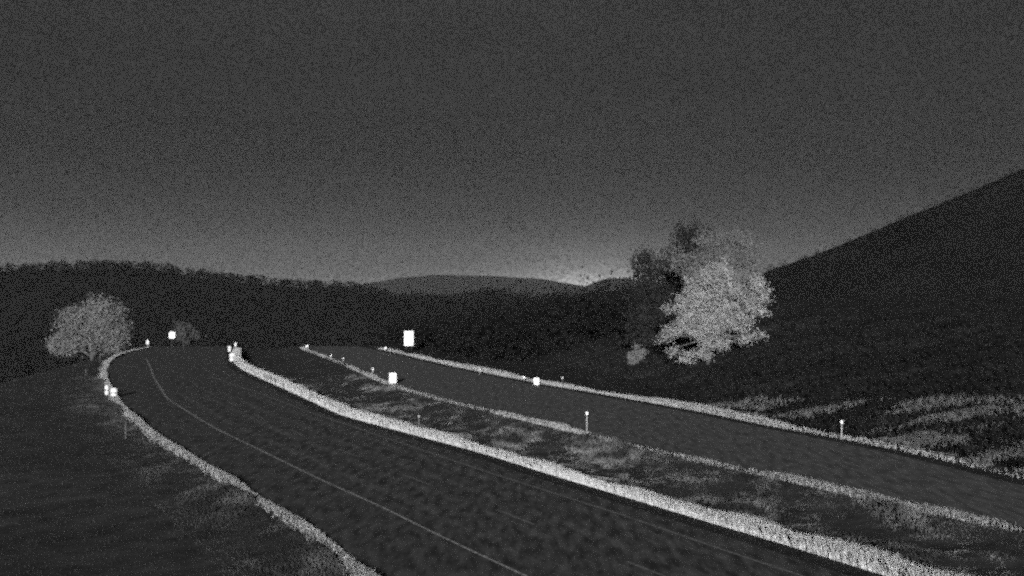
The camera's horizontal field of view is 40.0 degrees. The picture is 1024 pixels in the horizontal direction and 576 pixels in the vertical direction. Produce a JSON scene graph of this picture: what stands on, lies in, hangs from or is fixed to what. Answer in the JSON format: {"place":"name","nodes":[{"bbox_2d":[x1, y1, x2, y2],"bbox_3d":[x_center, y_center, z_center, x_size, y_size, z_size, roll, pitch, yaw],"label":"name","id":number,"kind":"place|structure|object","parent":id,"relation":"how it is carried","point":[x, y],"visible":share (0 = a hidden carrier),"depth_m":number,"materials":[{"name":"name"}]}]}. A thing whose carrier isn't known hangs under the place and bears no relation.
{"place":"outdoors","nodes":[
{"label":"outdoors","id":0,"kind":"place"},
{"bbox_2d":[60,376,352,575],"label":"field edge grass","id":1,"kind":"structure","parent":0,"point":[248,500],"depth_m":49.38,"materials":[{"name":"plant"}]},
{"bbox_2d":[0,269,687,383],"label":"wooded hill","id":2,"kind":"structure","parent":0,"point":[11,302],"depth_m":576.36,"materials":[{"name":"plant"}]},
{"bbox_2d":[0,259,704,382],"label":"forest","id":3,"kind":"object","parent":2,"relation":"on","point":[444,299],"visible":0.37,"depth_m":594.91,"materials":[{"name":"plant"}]},
{"bbox_2d":[355,275,581,301],"bbox_3d":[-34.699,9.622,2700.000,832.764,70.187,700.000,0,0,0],"label":"hill","id":4,"kind":"structure","parent":0,"point":[443,284],"depth_m":2627.08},
{"bbox_2d":[106,346,883,575],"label":"road","id":5,"kind":"structure","parent":0,"point":[383,501],"depth_m":50.57,"materials":[{"name":"grey asphalt"}]},
{"bbox_2d":[0,295,1023,575],"bbox_3d":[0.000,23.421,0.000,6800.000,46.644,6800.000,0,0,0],"label":"ground","id":6,"kind":"structure","parent":0,"point":[160,533],"depth_m":60.33,"materials":[{"name":"black soil"}]},
{"bbox_2d":[41,291,133,359],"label":"broadleaf tree","id":7,"kind":"object","parent":6,"relation":"on","point":[100,327],"visible":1,"depth_m":179.03,"materials":[{"name":"grey plant"}]},
{"bbox_2d":[105,385,108,394],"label":"verge marker","id":8,"kind":"object","parent":6,"relation":"on","point":[106,389],"visible":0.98,"depth_m":99.03,"materials":[{"name":"white plastic"}]},
{"bbox_2d":[110,388,117,396],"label":"verge marker","id":9,"kind":"object","parent":6,"relation":"on","point":[113,391],"visible":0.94,"depth_m":96.41,"materials":[{"name":"white plastic"}]},
{"bbox_2d":[0,354,299,575],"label":"field grass","id":10,"kind":"structure","parent":6,"relation":"on","point":[90,474],"depth_m":57.67,"materials":[{"name":"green plant"}]},
{"bbox_2d":[169,332,174,338],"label":"road sign","id":11,"kind":"object","parent":6,"relation":"on","point":[171,335],"visible":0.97,"depth_m":185.99,"materials":[{"name":"white metal"}]},
{"bbox_2d":[173,321,206,345],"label":"shrub","id":12,"kind":"object","parent":6,"relation":"on","point":[184,333],"visible":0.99,"depth_m":195.74,"materials":[{"name":"grey plant"}]},
{"bbox_2d":[229,353,235,360],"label":"verge marker","id":13,"kind":"object","parent":6,"relation":"on","point":[231,355],"visible":0.75,"depth_m":144.63,"materials":[{"name":"white plastic"}]},
{"bbox_2d":[95,346,380,575],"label":"verge grass","id":14,"kind":"structure","parent":6,"relation":"on","point":[225,477],"depth_m":53.90,"materials":[{"name":"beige plant"}]},
{"bbox_2d":[389,373,395,383],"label":"marker sign","id":15,"kind":"object","parent":6,"relation":"on","point":[392,378],"visible":0.95,"depth_m":109.98,"materials":[{"name":"white metal"}]},
{"bbox_2d":[404,331,413,350],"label":"road sign","id":16,"kind":"object","parent":6,"relation":"on","point":[408,338],"visible":0.92,"depth_m":163.99,"materials":[{"name":"white metal"}]},
{"bbox_2d":[356,266,693,362],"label":"valley wood","id":17,"kind":"object","parent":6,"relation":"on","point":[548,319],"visible":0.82,"depth_m":159.98,"materials":[{"name":"plant"}]},
{"bbox_2d":[534,378,538,386],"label":"marker sign","id":18,"kind":"object","parent":6,"relation":"on","point":[536,381],"visible":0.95,"depth_m":106.98,"materials":[{"name":"white metal"}]},
{"bbox_2d":[232,348,972,575],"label":"dry grass strip","id":19,"kind":"object","parent":6,"relation":"on","point":[862,558],"visible":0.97,"depth_m":47.62,"materials":[{"name":"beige plant"}]},
{"bbox_2d":[624,343,648,364],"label":"shrub","id":20,"kind":"object","parent":6,"relation":"on","point":[638,355],"visible":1,"depth_m":123.85,"materials":[{"name":"grey plant"}]},
{"bbox_2d":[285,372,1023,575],"bbox_3d":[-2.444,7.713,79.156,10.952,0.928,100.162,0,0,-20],"label":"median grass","id":21,"kind":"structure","parent":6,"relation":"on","point":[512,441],"depth_m":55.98,"materials":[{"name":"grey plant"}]},
{"bbox_2d":[612,217,715,346],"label":"broadleaf tree","id":22,"kind":"object","parent":6,"relation":"on","point":[648,315],"visible":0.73,"depth_m":130.52,"materials":[{"name":"black plant"}]},
{"bbox_2d":[363,292,1023,469],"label":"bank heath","id":23,"kind":"object","parent":6,"relation":"on","point":[598,383],"visible":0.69,"depth_m":107.17,"materials":[{"name":"plant"}]},
{"bbox_2d":[377,347,1023,477],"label":"verge grass","id":24,"kind":"structure","parent":6,"relation":"on","point":[718,411],"depth_m":86.23,"materials":[{"name":"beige plant"}]},
{"bbox_2d":[652,257,775,364],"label":"broadleaf tree","id":25,"kind":"object","parent":6,"relation":"on","point":[707,331],"visible":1,"depth_m":114.77,"materials":[{"name":"grey plant"}]},
{"bbox_2d":[666,223,771,349],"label":"broadleaf tree","id":26,"kind":"object","parent":6,"relation":"on","point":[745,264],"visible":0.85,"depth_m":120.77,"materials":[{"name":"grey plant"}]},
{"bbox_2d":[689,391,1023,475],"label":"bank tufts","id":27,"kind":"object","parent":6,"relation":"on","point":[913,441],"visible":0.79,"depth_m":69.34,"materials":[{"name":"grey plant"}]},
{"bbox_2d":[0,0,1023,289],"label":"sky","id":28,"kind":"structure","parent":0,"point":[368,141],"materials":[{"name":"grey"}]},
{"bbox_2d":[554,278,742,301],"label":"hill","id":29,"kind":"structure","parent":0,"point":[613,282],"depth_m":2259.46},
{"bbox_2d":[299,346,1021,532],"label":"verge grass","id":30,"kind":"structure","parent":0,"point":[942,512],"depth_m":54.17,"materials":[{"name":"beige plant"}]},
{"bbox_2d":[302,346,1023,527],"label":"road","id":31,"kind":"structure","parent":0,"point":[905,476],"depth_m":70.09,"materials":[{"name":"grey asphalt"}]},
{"bbox_2d":[688,169,1023,306],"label":"hill","id":32,"kind":"structure","parent":0,"point":[995,248],"depth_m":383.00,"materials":[{"name":"plant"}]},
{"bbox_2d":[697,168,1023,304],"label":"hillside scrub","id":33,"kind":"object","parent":32,"relation":"on","point":[900,216],"visible":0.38,"depth_m":404.11,"materials":[{"name":"black plant"}]}
]}

